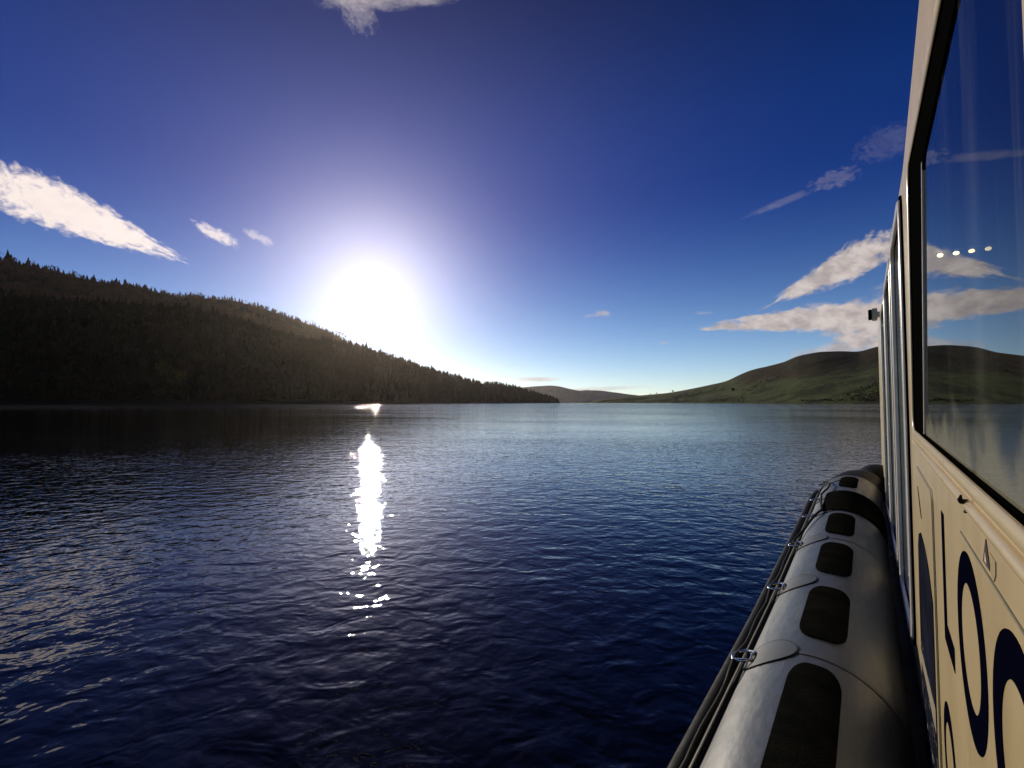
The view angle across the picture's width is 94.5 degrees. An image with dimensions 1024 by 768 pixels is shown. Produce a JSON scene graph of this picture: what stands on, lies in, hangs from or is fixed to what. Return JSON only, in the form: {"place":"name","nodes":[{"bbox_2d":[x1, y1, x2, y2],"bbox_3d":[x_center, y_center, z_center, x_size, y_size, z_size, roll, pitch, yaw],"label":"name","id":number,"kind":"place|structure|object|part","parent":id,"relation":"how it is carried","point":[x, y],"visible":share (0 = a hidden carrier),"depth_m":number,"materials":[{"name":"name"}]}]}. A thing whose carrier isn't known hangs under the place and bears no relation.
{"place":"outdoors","nodes":[
{"label":"outdoors","id":0,"kind":"place"},
{"bbox_2d":[0,260,560,404],"bbox_3d":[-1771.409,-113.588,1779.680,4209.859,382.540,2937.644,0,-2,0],"label":"hills","id":1,"kind":"structure","parent":0,"point":[20,284],"depth_m":748.24,"materials":[{"name":"green plant"}]},
{"bbox_2d":[5,249,9,259],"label":"conifer","id":2,"kind":"object","parent":1,"relation":"on","point":[7,256],"visible":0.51,"depth_m":1122.22,"materials":[{"name":"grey plant"}]},
{"bbox_2d":[154,362,174,377],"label":"autumn tree","id":3,"kind":"object","parent":1,"relation":"on","point":[165,368],"visible":0.94,"depth_m":517.66,"materials":[{"name":"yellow plant"}]},
{"bbox_2d":[171,369,188,380],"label":"autumn tree","id":4,"kind":"object","parent":1,"relation":"on","point":[178,374],"visible":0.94,"depth_m":517.67,"materials":[{"name":"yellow plant"}]},
{"bbox_2d":[0,253,463,379],"bbox_3d":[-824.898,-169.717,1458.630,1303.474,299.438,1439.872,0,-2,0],"label":"forest","id":5,"kind":"object","parent":1,"relation":"on","point":[5,262],"visible":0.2,"depth_m":1202.19,"materials":[{"name":"green plant"}]},
{"bbox_2d":[0,288,558,402],"bbox_3d":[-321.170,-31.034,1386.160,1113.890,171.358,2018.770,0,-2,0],"label":"forest","id":6,"kind":"object","parent":1,"relation":"on","point":[17,382],"visible":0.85,"depth_m":602.51,"materials":[{"name":"green plant"}]},
{"bbox_2d":[0,403,881,767],"bbox_3d":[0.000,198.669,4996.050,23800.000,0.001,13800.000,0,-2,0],"label":"water","id":7,"kind":"structure","parent":0,"point":[508,585],"depth_m":4.57,"materials":[{"name":"blue liquid"}]},
{"bbox_2d":[667,0,1023,767],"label":"passenger boat","id":8,"kind":"object","parent":7,"relation":"on","point":[883,626],"visible":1,"depth_m":1.55,"materials":[{"name":"beige"}]},
{"bbox_3d":[3.868,0.261,4.893,0.029,2.240,1.288,-2,-3,37],"label":"window frame","id":9,"kind":"part","parent":8,"relation":"part of","materials":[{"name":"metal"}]},
{"bbox_3d":[3.053,0.218,3.805,0.029,2.240,1.208,-2,-3,37],"label":"window frame","id":10,"kind":"part","parent":8,"relation":"part of","materials":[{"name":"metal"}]},
{"bbox_3d":[2.242,0.175,2.724,0.029,2.240,1.064,-2,-3,37],"label":"window frame","id":11,"kind":"part","parent":8,"relation":"part of","materials":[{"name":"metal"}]},
{"bbox_2d":[0,0,918,394],"label":"sky","id":12,"kind":"structure","parent":0,"point":[633,197],"materials":[{"name":"blue"}]},
{"bbox_2d":[522,385,627,402],"bbox_3d":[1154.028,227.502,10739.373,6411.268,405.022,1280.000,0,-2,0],"label":"hills","id":13,"kind":"structure","parent":0,"point":[564,395],"depth_m":10643.80,"materials":[{"name":"grey"}]},
{"bbox_2d":[581,390,639,395],"bbox_3d":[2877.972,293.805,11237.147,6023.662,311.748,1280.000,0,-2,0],"label":"hills","id":14,"kind":"structure","parent":0,"point":[606,392],"depth_m":11339.22,"materials":[{"name":"grey"}]},
{"bbox_2d":[577,347,879,402],"bbox_3d":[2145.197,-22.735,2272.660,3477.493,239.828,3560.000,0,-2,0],"label":"hills","id":15,"kind":"structure","parent":0,"point":[833,375],"depth_m":1554.34,"materials":[{"name":"green plant"}]},
{"bbox_2d":[585,376,879,401],"bbox_3d":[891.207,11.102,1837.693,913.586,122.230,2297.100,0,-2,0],"label":"woodland","id":16,"kind":"object","parent":15,"relation":"on","point":[863,398],"visible":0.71,"depth_m":1608.99,"materials":[{"name":"green plant"}]},
{"bbox_2d":[995,431,1023,494],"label":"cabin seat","id":17,"kind":"object","parent":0,"point":[1009,446],"visible":0.05,"depth_m":1.78,"materials":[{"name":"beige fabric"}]},
{"bbox_2d":[1010,474,1023,504],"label":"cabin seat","id":18,"kind":"object","parent":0,"point":[1017,487],"visible":0.06,"depth_m":1.01,"materials":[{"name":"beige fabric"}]}
]}

